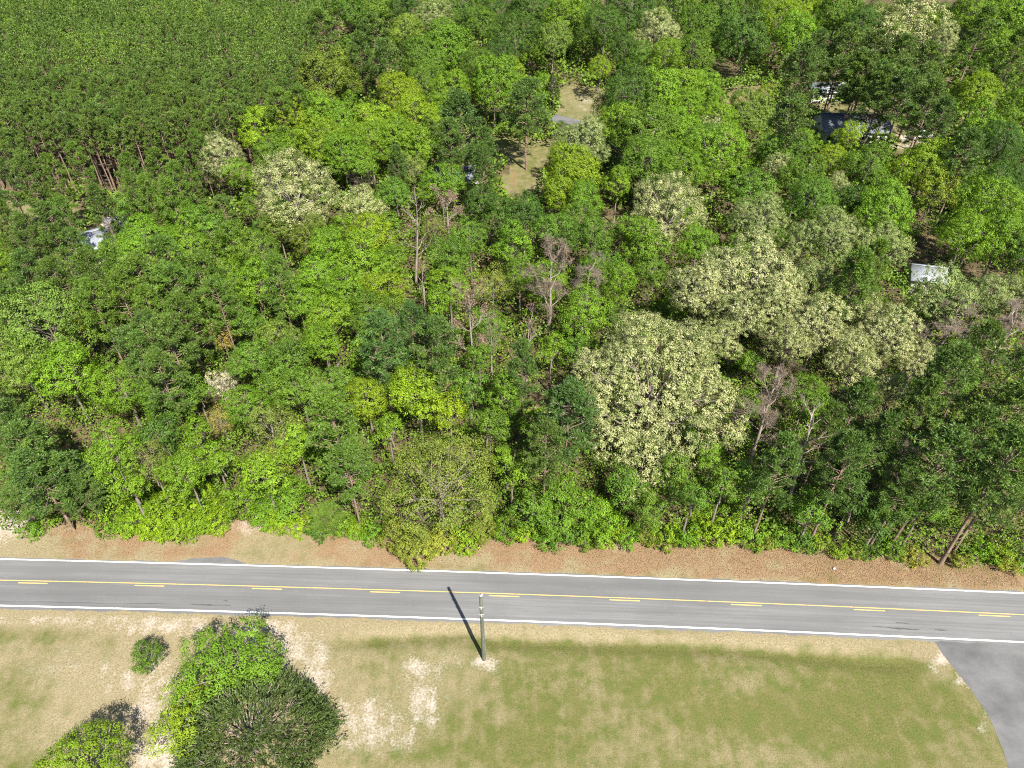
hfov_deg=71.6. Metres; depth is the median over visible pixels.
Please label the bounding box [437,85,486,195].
pine tree
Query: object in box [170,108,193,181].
plantation pine
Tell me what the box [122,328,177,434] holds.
pine tree
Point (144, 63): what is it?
plantation pine
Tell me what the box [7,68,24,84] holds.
plantation pine
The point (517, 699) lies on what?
lawn grass
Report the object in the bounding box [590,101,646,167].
broadleaf tree
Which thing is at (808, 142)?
understory tree
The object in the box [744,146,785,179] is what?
understory tree
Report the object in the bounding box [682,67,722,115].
broadleaf tree
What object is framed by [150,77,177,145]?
plantation pine
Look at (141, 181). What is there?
pine tree
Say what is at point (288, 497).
broadleaf tree
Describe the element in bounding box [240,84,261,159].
plantation pine
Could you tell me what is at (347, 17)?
broadleaf tree
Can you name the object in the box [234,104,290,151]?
broadleaf tree
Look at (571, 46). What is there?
understory tree
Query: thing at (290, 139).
broadleaf tree
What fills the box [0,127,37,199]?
pine tree
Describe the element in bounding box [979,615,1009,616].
lane dash
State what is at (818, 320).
flowering oak
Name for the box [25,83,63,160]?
plantation pine
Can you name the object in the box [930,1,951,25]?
understory tree
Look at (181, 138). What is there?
plantation pine
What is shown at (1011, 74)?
pine tree
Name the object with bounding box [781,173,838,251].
broadleaf tree
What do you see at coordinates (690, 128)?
broadleaf tree
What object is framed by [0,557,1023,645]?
road
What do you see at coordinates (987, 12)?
pine tree
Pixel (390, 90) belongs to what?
broadleaf tree
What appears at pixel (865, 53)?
pine tree
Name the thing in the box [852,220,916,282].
flowering oak
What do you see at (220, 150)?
flowering oak
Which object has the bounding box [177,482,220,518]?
roadside shrub
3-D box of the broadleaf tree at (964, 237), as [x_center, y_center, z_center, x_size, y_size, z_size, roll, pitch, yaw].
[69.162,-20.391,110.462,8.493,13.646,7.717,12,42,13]
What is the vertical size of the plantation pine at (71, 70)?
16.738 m
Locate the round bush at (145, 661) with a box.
[129,638,165,675]
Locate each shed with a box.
[102,216,146,237]
[904,263,947,296]
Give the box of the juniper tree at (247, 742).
[165,661,348,767]
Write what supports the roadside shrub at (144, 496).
on the ground at (672, 696)
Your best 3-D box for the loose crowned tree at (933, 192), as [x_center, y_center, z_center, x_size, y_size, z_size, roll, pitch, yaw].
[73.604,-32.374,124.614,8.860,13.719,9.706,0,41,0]
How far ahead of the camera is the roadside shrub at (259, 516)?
76.92 m
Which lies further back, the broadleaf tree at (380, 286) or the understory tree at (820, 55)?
the understory tree at (820, 55)
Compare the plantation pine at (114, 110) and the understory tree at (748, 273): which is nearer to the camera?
the understory tree at (748, 273)
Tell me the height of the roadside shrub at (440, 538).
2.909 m
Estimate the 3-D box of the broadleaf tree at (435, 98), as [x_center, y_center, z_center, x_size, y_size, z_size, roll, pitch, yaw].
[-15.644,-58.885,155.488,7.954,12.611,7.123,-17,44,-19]
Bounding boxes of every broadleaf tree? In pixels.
[0,279,107,386]
[0,337,54,413]
[25,338,100,425]
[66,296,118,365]
[82,361,148,434]
[82,417,143,500]
[101,453,152,524]
[104,234,147,270]
[110,192,143,231]
[115,212,180,259]
[131,371,200,448]
[132,412,186,478]
[142,194,177,241]
[151,446,214,518]
[163,196,202,262]
[164,225,213,287]
[175,371,218,435]
[175,414,215,481]
[183,203,227,261]
[193,438,238,505]
[213,217,251,264]
[216,477,266,519]
[218,156,253,208]
[218,383,272,451]
[225,293,266,368]
[225,337,275,408]
[226,256,280,324]
[229,446,294,508]
[232,228,280,269]
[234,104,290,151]
[248,370,291,435]
[250,131,290,183]
[252,318,305,367]
[256,202,298,269]
[257,335,314,415]
[265,92,314,170]
[267,475,308,524]
[269,363,328,427]
[272,420,318,485]
[273,285,322,349]
[274,125,321,181]
[290,211,331,255]
[291,114,347,186]
[293,41,364,109]
[294,89,342,133]
[294,254,338,316]
[301,292,355,366]
[303,318,342,388]
[306,223,351,279]
[313,265,366,341]
[319,99,364,154]
[321,130,379,199]
[325,364,357,408]
[329,0,367,33]
[329,55,360,90]
[333,210,365,261]
[335,227,392,311]
[340,89,357,109]
[341,375,389,445]
[342,210,397,264]
[343,120,394,192]
[344,286,396,363]
[349,99,395,173]
[351,0,390,35]
[358,269,409,310]
[369,241,408,303]
[369,411,403,474]
[372,111,414,169]
[374,176,413,231]
[374,210,403,243]
[376,71,422,107]
[381,0,419,25]
[382,291,413,332]
[384,356,446,446]
[386,345,412,403]
[389,12,424,48]
[389,92,441,149]
[395,123,440,188]
[401,33,447,102]
[406,61,442,110]
[412,16,474,84]
[415,161,467,227]
[424,232,472,305]
[425,84,453,112]
[425,265,470,333]
[425,386,467,455]
[426,285,453,342]
[428,68,471,104]
[444,0,485,18]
[447,216,489,282]
[449,368,490,432]
[458,44,499,113]
[461,5,498,47]
[462,181,498,250]
[463,341,494,398]
[464,407,513,471]
[470,53,521,130]
[479,0,516,23]
[480,192,518,258]
[481,37,515,99]
[483,372,520,439]
[487,9,541,74]
[489,218,533,292]
[491,442,533,503]
[501,73,527,105]
[501,189,546,257]
[501,256,537,314]
[505,0,561,32]
[505,105,533,154]
[506,481,557,532]
[517,409,544,451]
[526,468,603,538]
[527,212,580,275]
[533,330,566,390]
[537,21,572,74]
[541,0,589,66]
[541,161,578,222]
[546,140,603,216]
[551,230,580,286]
[556,280,616,365]
[558,200,602,260]
[562,334,589,376]
[563,0,601,49]
[568,178,604,243]
[568,213,617,282]
[575,2,626,65]
[580,256,619,295]
[581,495,630,552]
[588,54,611,99]
[589,300,627,349]
[590,63,659,149]
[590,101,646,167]
[600,260,638,324]
[601,163,630,222]
[605,0,657,31]
[608,30,640,73]
[608,100,683,189]
[616,213,671,277]
[617,132,679,210]
[625,39,655,77]
[625,63,688,116]
[631,488,670,533]
[640,169,684,216]
[644,105,702,149]
[646,67,706,131]
[649,138,711,199]
[650,37,686,92]
[655,0,696,29]
[666,86,706,153]
[667,28,715,73]
[669,477,714,534]
[673,220,719,277]
[676,1,720,68]
[679,121,723,188]
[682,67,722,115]
[686,119,754,209]
[696,0,744,21]
[696,102,739,152]
[696,442,728,492]
[700,463,742,526]
[710,6,770,77]
[722,165,783,232]
[726,86,777,159]
[731,457,778,527]
[736,0,781,40]
[754,127,807,189]
[756,0,808,68]
[769,8,821,79]
[773,152,828,219]
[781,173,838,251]
[782,0,821,44]
[787,484,834,540]
[815,0,866,47]
[815,143,848,184]
[828,469,883,541]
[830,118,867,175]
[831,182,875,235]
[837,1,883,48]
[838,139,895,198]
[851,177,917,247]
[855,492,910,552]
[880,407,917,458]
[882,137,961,206]
[898,484,957,550]
[933,211,997,266]
[940,0,1000,40]
[945,68,1004,130]
[948,173,1023,266]
[955,96,1008,169]
[968,28,1022,95]
[970,119,1023,169]
[974,0,1023,36]
[974,161,1023,201]
[974,206,1023,285]
[990,157,1023,202]
[993,191,1023,255]
[994,87,1023,139]
[994,343,1023,400]
[997,231,1023,283]
[998,1,1023,29]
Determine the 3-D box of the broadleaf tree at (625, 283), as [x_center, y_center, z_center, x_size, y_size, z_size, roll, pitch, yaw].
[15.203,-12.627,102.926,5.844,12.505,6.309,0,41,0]
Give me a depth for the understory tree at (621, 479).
74.97 m
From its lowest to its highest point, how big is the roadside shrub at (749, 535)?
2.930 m
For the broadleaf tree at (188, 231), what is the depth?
105.82 m
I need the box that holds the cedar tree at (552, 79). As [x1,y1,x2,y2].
[545,73,559,107]
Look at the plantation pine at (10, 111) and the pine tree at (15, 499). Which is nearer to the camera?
the pine tree at (15, 499)
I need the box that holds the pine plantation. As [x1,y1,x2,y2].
[0,0,343,134]
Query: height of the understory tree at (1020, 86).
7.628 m
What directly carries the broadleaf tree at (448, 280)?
on the ground at (672, 696)
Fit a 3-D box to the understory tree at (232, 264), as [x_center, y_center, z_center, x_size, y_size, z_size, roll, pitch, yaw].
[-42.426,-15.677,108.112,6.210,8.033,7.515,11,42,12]
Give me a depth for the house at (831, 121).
156.25 m
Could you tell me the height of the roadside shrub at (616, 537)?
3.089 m
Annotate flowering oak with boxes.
[196,130,246,203]
[250,146,342,244]
[331,183,389,258]
[412,0,454,35]
[550,112,610,179]
[570,309,749,511]
[628,170,712,268]
[629,6,685,57]
[663,257,729,335]
[692,226,802,335]
[699,246,746,324]
[700,112,725,168]
[702,316,744,394]
[717,289,774,371]
[727,190,789,272]
[744,265,806,354]
[757,318,814,390]
[760,151,790,209]
[773,290,856,385]
[777,218,827,281]
[784,256,843,335]
[799,204,871,288]
[822,329,888,403]
[827,170,852,215]
[830,283,882,365]
[838,0,954,64]
[844,301,927,377]
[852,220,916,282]
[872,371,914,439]
[890,339,942,410]
[906,259,986,345]
[923,19,960,68]
[954,271,1018,336]
[993,272,1023,342]
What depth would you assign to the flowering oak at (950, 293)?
93.91 m
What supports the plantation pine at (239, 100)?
on the ground at (672, 696)
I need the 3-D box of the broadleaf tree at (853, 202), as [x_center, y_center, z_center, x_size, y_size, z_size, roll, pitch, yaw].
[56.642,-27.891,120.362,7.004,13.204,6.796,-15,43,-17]
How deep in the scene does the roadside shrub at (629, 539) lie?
75.14 m
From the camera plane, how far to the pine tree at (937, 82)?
138.42 m
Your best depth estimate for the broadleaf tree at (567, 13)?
186.76 m
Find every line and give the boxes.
[0,558,1023,593]
[0,605,1023,642]
[1,580,1023,614]
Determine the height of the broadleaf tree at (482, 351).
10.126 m
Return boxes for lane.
[527,105,632,150]
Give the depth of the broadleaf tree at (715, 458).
75.59 m
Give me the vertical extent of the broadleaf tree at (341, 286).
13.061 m
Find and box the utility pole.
[479,593,485,660]
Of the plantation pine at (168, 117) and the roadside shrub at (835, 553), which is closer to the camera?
the roadside shrub at (835, 553)
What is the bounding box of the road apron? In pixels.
[174,557,247,564]
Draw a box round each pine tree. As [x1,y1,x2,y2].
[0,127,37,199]
[0,157,41,249]
[0,199,38,262]
[0,270,24,317]
[0,279,56,386]
[0,380,19,409]
[0,395,61,503]
[0,409,28,456]
[0,417,75,520]
[0,443,83,531]
[0,480,47,523]
[6,210,54,275]
[7,247,76,336]
[12,147,60,230]
[20,446,101,521]
[24,199,74,277]
[30,254,98,361]
[35,151,80,231]
[52,195,96,279]
[55,226,88,269]
[58,465,111,519]
[63,141,100,212]
[68,247,129,358]
[68,273,133,381]
[82,243,120,308]
[83,182,126,242]
[94,239,155,326]
[96,270,153,369]
[109,322,146,366]
[111,249,176,360]
[114,150,157,233]
[118,169,151,235]
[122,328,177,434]
[129,308,181,412]
[132,282,184,364]
[133,173,172,258]
[134,347,194,450]
[141,233,195,342]
[141,258,208,379]
[141,311,201,423]
[142,146,181,232]
[157,172,193,248]
[159,287,216,399]
[161,159,203,248]
[174,146,208,231]
[185,248,239,354]
[186,127,215,201]
[200,273,242,377]
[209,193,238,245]
[261,250,300,344]
[263,85,296,175]
[287,83,314,166]
[301,6,341,87]
[302,382,374,510]
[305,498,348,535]
[316,436,374,528]
[346,28,376,111]
[350,307,408,421]
[356,10,391,103]
[367,37,405,108]
[378,2,391,35]
[387,144,409,214]
[390,299,431,402]
[397,41,412,74]
[405,313,461,432]
[417,113,437,168]
[433,116,466,207]
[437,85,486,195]
[459,11,474,41]
[459,50,473,96]
[468,140,495,228]
[469,124,502,186]
[498,75,550,169]
[503,336,539,440]
[520,415,569,514]
[531,374,601,503]
[540,396,580,475]
[746,429,806,542]
[765,93,814,200]
[768,8,780,55]
[776,39,822,119]
[787,27,831,107]
[795,398,847,501]
[810,425,881,544]
[813,245,881,362]
[813,376,883,488]
[816,55,849,111]
[822,22,870,111]
[835,46,879,139]
[840,57,876,124]
[841,408,904,521]
[844,27,895,110]
[848,235,892,331]
[849,62,904,147]
[856,58,892,147]
[867,458,932,550]
[874,55,913,140]
[877,31,919,112]
[879,66,929,160]
[879,374,948,481]
[890,418,986,548]
[896,61,937,143]
[897,74,950,167]
[898,39,947,133]
[905,339,979,443]
[909,71,948,148]
[913,94,959,186]
[926,402,1008,518]
[930,126,993,230]
[938,422,1023,565]
[940,317,1014,424]
[951,4,1003,82]
[951,376,1023,506]
[951,448,1023,554]
[986,24,1023,116]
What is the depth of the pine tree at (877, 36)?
150.47 m
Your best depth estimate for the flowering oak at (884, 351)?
86.09 m
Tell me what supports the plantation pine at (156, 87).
on the ground at (672, 696)
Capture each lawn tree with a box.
[28,716,135,767]
[141,670,236,762]
[165,612,289,711]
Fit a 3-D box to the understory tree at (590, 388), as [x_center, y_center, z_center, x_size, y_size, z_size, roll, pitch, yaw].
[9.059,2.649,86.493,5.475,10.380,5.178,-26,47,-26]
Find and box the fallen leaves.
[25,519,1023,589]
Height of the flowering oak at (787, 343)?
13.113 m
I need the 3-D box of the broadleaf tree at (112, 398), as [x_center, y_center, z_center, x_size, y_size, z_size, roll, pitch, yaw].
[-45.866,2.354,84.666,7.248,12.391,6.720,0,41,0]
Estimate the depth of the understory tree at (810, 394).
84.65 m
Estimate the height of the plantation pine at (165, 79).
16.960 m
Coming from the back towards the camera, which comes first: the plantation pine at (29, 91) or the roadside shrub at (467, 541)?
the plantation pine at (29, 91)
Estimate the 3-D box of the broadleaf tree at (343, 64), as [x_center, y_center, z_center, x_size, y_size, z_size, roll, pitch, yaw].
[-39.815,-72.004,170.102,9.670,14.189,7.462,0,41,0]
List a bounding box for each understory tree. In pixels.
[0,231,15,259]
[0,250,14,275]
[6,261,51,281]
[44,232,73,272]
[116,195,142,223]
[122,168,158,199]
[167,177,201,210]
[211,256,248,292]
[237,192,257,223]
[245,217,278,245]
[258,263,286,288]
[273,283,309,327]
[276,181,311,211]
[277,176,317,209]
[294,260,332,299]
[304,413,360,464]
[330,44,357,65]
[341,33,362,56]
[345,16,365,35]
[345,335,377,378]
[350,192,371,229]
[354,54,374,77]
[383,2,403,20]
[393,22,414,50]
[402,52,417,78]
[412,8,431,33]
[419,0,433,13]
[427,105,446,133]
[428,0,448,11]
[443,78,475,121]
[448,5,462,26]
[464,305,507,356]
[487,25,512,50]
[508,55,525,78]
[517,33,545,68]
[521,256,567,297]
[522,21,548,46]
[523,97,553,128]
[527,267,556,321]
[532,70,560,105]
[542,213,571,253]
[548,34,580,60]
[570,375,614,429]
[572,248,629,290]
[582,23,607,58]
[585,33,607,55]
[605,461,652,514]
[608,75,632,99]
[611,84,636,104]
[611,347,633,381]
[616,56,647,77]
[627,8,645,30]
[633,0,656,11]
[633,251,669,303]
[634,313,659,342]
[655,450,697,508]
[657,55,682,73]
[658,285,693,323]
[664,194,706,236]
[669,372,704,422]
[680,420,719,476]
[693,93,719,114]
[721,231,752,257]
[722,25,750,57]
[724,210,750,242]
[725,385,770,425]
[729,243,759,300]
[729,349,765,389]
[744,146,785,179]
[761,214,791,244]
[779,370,833,429]
[787,127,822,151]
[795,173,827,213]
[804,51,827,69]
[806,288,846,310]
[811,7,821,23]
[815,10,837,30]
[821,20,836,41]
[844,156,883,191]
[865,296,900,333]
[870,0,887,13]
[871,194,903,228]
[871,302,911,359]
[884,19,903,30]
[903,0,920,23]
[915,9,940,28]
[917,286,959,328]
[925,210,957,253]
[927,157,964,189]
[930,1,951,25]
[930,337,986,395]
[937,12,963,36]
[946,41,971,78]
[946,92,968,109]
[948,24,971,44]
[950,199,992,233]
[951,167,990,205]
[953,118,995,150]
[968,55,1000,77]
[977,140,1021,168]
[986,104,1021,137]
[994,65,1020,88]
[1005,277,1023,324]
[1008,489,1023,519]
[1016,74,1023,89]
[1018,135,1023,161]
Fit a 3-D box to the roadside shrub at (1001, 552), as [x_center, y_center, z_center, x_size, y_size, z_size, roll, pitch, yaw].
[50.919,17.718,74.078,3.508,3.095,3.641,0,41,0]
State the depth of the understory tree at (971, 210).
123.24 m
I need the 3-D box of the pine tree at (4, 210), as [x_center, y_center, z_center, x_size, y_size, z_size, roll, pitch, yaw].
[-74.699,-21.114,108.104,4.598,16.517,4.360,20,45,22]
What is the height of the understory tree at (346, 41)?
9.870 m
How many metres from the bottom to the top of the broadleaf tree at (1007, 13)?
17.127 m
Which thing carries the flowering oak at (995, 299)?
on the ground at (672, 696)
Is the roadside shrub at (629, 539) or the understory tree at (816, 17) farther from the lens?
the understory tree at (816, 17)
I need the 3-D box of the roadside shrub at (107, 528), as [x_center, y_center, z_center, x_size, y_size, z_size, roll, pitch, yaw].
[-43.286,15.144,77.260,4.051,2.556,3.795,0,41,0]
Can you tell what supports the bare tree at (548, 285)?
on the ground at (672, 696)
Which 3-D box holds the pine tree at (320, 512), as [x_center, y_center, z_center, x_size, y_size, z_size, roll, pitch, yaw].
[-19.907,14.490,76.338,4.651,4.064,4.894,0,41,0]
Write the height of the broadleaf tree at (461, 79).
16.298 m
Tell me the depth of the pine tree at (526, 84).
137.41 m
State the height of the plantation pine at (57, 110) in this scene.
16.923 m
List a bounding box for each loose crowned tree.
[126,439,173,504]
[201,321,239,369]
[202,401,239,455]
[243,401,300,469]
[260,438,301,478]
[371,426,501,546]
[395,149,427,206]
[421,214,447,253]
[470,260,515,315]
[909,163,961,229]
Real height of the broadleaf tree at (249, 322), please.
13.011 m
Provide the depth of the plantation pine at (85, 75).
146.82 m
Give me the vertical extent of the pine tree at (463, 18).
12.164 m
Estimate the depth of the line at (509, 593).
71.61 m
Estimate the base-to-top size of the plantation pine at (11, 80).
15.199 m
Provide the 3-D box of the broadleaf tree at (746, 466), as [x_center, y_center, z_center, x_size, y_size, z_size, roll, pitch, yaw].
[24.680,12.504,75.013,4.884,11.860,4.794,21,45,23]
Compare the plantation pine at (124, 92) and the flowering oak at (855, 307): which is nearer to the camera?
the flowering oak at (855, 307)
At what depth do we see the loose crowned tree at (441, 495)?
70.27 m
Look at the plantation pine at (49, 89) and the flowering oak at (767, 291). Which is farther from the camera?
the plantation pine at (49, 89)
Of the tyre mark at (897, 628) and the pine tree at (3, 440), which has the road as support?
the tyre mark at (897, 628)
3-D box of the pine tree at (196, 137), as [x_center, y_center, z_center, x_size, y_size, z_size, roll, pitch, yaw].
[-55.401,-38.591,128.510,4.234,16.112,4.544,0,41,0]
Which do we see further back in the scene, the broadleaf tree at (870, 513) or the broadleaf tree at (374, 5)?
the broadleaf tree at (374, 5)
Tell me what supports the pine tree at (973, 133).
on the ground at (672, 696)
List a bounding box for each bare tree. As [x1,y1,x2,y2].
[122,437,154,491]
[347,159,375,192]
[400,193,430,285]
[417,259,426,319]
[424,185,468,234]
[448,273,493,375]
[484,310,501,379]
[508,303,547,397]
[518,232,574,341]
[569,251,607,334]
[728,360,798,463]
[750,328,808,377]
[785,394,837,502]
[885,438,924,490]
[912,295,987,351]
[969,296,1023,371]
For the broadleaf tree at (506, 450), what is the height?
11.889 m
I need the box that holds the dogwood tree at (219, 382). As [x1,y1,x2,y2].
[205,370,237,410]
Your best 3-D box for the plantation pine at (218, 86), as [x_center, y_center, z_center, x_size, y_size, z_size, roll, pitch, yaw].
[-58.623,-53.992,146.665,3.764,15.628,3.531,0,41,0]
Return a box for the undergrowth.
[0,4,1023,561]
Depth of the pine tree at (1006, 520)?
67.94 m
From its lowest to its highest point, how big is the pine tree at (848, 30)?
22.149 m
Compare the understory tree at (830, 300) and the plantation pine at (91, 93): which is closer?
the understory tree at (830, 300)
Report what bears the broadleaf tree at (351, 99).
on the ground at (672, 696)
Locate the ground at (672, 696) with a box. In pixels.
[0,0,1023,767]
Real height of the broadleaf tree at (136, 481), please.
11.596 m
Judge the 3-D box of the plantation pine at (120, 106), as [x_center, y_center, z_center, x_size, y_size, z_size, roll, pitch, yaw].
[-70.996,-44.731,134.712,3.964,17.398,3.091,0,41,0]
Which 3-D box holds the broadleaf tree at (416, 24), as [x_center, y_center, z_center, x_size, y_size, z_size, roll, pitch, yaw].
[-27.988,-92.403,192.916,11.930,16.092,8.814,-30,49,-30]
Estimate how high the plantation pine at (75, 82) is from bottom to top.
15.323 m
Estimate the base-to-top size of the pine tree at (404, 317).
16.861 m
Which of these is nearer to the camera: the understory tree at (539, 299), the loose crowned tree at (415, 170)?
the understory tree at (539, 299)
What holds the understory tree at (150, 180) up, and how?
on the ground at (672, 696)
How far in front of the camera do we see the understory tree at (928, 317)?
101.07 m
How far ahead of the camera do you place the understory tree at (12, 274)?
105.83 m
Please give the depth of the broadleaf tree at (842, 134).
138.12 m
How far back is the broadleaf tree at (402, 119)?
132.16 m
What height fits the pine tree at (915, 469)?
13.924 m
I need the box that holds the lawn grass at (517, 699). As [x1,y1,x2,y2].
[1,612,998,767]
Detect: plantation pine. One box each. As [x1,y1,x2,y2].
[0,69,30,141]
[0,79,27,146]
[0,85,22,146]
[0,95,36,163]
[0,98,31,161]
[0,99,37,171]
[0,110,34,179]
[1,124,27,188]
[2,73,34,139]
[4,79,18,110]
[4,90,38,155]
[5,107,43,183]
[6,81,40,148]
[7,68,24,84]
[7,90,39,156]
[10,81,46,152]
[10,99,53,184]
[14,96,53,176]
[15,71,53,152]
[15,90,43,150]
[15,112,51,188]
[20,68,40,95]
[20,95,57,169]
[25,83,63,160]
[25,118,66,195]
[26,89,61,163]
[26,93,70,176]
[30,80,64,155]
[31,107,69,181]
[32,67,46,93]
[32,116,67,188]
[34,59,70,134]
[34,97,72,169]
[38,75,75,148]
[38,86,67,139]
[38,87,67,154]
[39,120,76,190]
[41,99,80,181]
[42,113,81,185]
[43,90,66,141]
[44,72,61,88]
[50,69,87,147]
[51,71,87,152]
[51,106,84,177]
[52,93,86,167]
[55,112,87,181]
[56,109,90,181]
[57,65,69,89]
[57,69,70,91]
[58,89,88,155]
[58,99,93,173]
[59,100,90,169]
[60,92,93,166]
[65,82,100,156]
[66,65,99,141]
[66,89,104,172]
[66,97,105,183]
[70,114,105,187]
[70,114,105,195]
[71,80,99,150]
[72,88,105,166]
[73,97,106,177]
[75,76,109,154]
[77,116,116,198]
[79,108,116,190]
[80,72,90,98]
[80,97,117,170]
[82,92,109,160]
[82,101,118,179]
[85,101,120,186]
[86,86,122,164]
[87,74,101,92]
[87,81,119,154]
[88,70,105,91]
[91,116,125,186]
[92,95,126,166]
[93,103,121,166]
[95,85,130,168]
[96,116,121,170]
[99,69,108,84]
[100,84,130,161]
[104,74,135,151]
[104,77,134,154]
[104,117,130,164]
[106,65,115,73]
[107,99,136,168]
[107,106,134,168]
[107,125,132,168]
[110,87,144,163]
[110,99,139,168]
[111,74,143,150]
[112,68,144,144]
[114,90,145,160]
[115,94,142,168]
[116,103,142,162]
[117,85,145,152]
[117,121,144,169]
[121,98,154,175]
[122,115,153,189]
[124,69,143,87]
[124,83,138,116]
[124,106,150,172]
[126,58,153,127]
[126,96,157,169]
[127,80,158,159]
[129,61,142,80]
[133,90,166,170]
[134,92,166,165]
[134,100,162,165]
[134,110,159,170]
[137,76,166,155]
[137,116,160,164]
[140,60,169,136]
[140,107,165,175]
[142,65,161,83]
[142,81,170,153]
[147,94,179,175]
[148,104,170,157]
[149,59,178,134]
[149,66,177,135]
[149,69,178,144]
[149,94,175,159]
[149,119,172,160]
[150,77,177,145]
[150,82,178,158]
[150,116,173,158]
[153,88,176,146]
[154,99,176,158]
[159,77,174,100]
[160,111,191,180]
[161,97,189,171]
[163,73,189,148]
[164,80,190,159]
[165,85,194,165]
[165,111,189,178]
[168,71,177,80]
[168,106,190,167]
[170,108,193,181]
[172,82,188,115]
[172,86,203,168]
[174,95,204,162]
[174,109,208,192]
[176,67,200,143]
[177,117,204,187]
[178,73,191,97]
[178,108,200,168]
[182,102,200,148]
[183,80,201,145]
[185,58,201,86]
[186,87,199,110]
[188,69,203,92]
[189,97,219,179]
[190,69,215,146]
[192,87,215,156]
[192,109,216,185]
[193,84,214,148]
[194,120,220,192]
[200,66,212,83]
[200,93,232,177]
[201,77,228,155]
[202,73,226,140]
[202,92,223,151]
[202,108,233,189]
[204,103,225,145]
[211,60,224,77]
[211,67,236,141]
[211,72,228,93]
[211,75,237,148]
[215,89,237,157]
[215,89,242,168]
[216,84,232,137]
[217,107,236,157]
[220,102,242,175]
[221,59,248,136]
[221,64,244,137]
[226,78,238,109]
[227,88,248,158]
[229,102,253,173]
[230,81,250,151]
[230,90,254,162]
[230,98,253,165]
[235,61,260,140]
[235,70,256,128]
[237,70,255,105]
[237,78,258,149]
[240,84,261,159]
[241,92,263,160]
[246,64,262,112]
[248,67,263,105]
[250,82,270,149]
[253,92,276,161]
[258,65,269,83]
[260,80,283,154]
[266,80,285,156]
[270,63,280,84]
[272,66,288,85]
[274,72,288,90]
[277,77,290,99]
[284,64,298,93]
[285,74,300,83]
[286,78,296,89]
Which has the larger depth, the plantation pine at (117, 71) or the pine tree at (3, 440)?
the plantation pine at (117, 71)
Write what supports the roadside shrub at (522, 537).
on the ground at (672, 696)
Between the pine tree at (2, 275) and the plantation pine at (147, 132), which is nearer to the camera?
the pine tree at (2, 275)
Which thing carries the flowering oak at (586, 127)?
on the ground at (672, 696)
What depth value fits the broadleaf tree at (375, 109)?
136.59 m
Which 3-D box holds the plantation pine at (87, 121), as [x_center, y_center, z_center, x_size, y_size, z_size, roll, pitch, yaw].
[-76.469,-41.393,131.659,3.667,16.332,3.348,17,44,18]
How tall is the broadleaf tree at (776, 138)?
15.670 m
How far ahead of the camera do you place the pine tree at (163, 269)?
86.54 m
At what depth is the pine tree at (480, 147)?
118.85 m
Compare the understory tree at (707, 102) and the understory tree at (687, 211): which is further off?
the understory tree at (707, 102)
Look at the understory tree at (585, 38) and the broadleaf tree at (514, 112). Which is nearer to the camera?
the broadleaf tree at (514, 112)
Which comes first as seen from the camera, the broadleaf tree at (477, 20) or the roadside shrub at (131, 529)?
the roadside shrub at (131, 529)
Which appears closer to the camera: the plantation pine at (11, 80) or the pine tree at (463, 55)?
the plantation pine at (11, 80)
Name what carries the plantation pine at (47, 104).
on the ground at (672, 696)
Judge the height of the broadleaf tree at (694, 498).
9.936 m
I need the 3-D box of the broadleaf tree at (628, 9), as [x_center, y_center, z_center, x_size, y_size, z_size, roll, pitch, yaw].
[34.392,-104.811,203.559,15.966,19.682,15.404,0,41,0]
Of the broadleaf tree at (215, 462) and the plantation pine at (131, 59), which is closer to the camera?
the broadleaf tree at (215, 462)
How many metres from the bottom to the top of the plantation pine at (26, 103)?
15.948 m
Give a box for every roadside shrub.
[16,521,44,541]
[81,484,122,517]
[93,507,130,539]
[108,497,155,540]
[120,488,156,515]
[135,505,172,544]
[146,487,190,520]
[155,506,200,545]
[176,503,218,544]
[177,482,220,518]
[194,504,230,536]
[205,489,247,517]
[245,481,284,514]
[245,501,273,531]
[261,503,298,538]
[275,511,311,540]
[303,517,337,546]
[329,510,358,539]
[343,514,370,540]
[358,521,387,548]
[377,516,410,557]
[393,523,441,572]
[424,522,463,557]
[447,523,483,557]
[464,513,497,547]
[490,511,520,547]
[511,516,543,542]
[529,522,562,552]
[548,517,583,554]
[551,120,574,135]
[572,525,599,552]
[589,518,628,549]
[613,526,640,551]
[634,521,658,548]
[644,520,681,553]
[665,520,699,548]
[683,500,719,529]
[687,512,723,549]
[701,516,744,547]
[717,497,746,526]
[725,77,736,86]
[730,518,768,553]
[743,76,755,84]
[753,535,776,550]
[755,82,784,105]
[758,76,768,84]
[758,508,785,534]
[760,517,798,551]
[781,521,818,553]
[807,527,832,549]
[825,542,847,560]
[846,541,864,560]
[855,537,885,559]
[881,531,909,562]
[898,543,932,568]
[942,551,973,568]
[960,534,999,565]
[982,539,1017,570]
[996,550,1023,577]
[1004,542,1023,572]
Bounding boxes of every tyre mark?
[0,601,161,603]
[192,604,230,605]
[873,626,919,629]
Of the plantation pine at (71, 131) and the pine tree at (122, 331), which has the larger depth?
the plantation pine at (71, 131)
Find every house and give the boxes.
[57,221,130,274]
[433,165,478,190]
[804,82,844,102]
[811,110,892,144]
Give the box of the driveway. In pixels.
[935,641,1023,767]
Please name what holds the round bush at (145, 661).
on the ground at (672, 696)
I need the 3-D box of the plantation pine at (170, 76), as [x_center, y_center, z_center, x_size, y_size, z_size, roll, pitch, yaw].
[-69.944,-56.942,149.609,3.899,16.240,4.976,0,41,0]
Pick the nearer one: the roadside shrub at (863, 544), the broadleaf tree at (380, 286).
the roadside shrub at (863, 544)
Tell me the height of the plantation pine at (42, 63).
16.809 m
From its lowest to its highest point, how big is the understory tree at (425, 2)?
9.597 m
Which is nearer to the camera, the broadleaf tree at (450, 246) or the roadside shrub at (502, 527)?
the roadside shrub at (502, 527)

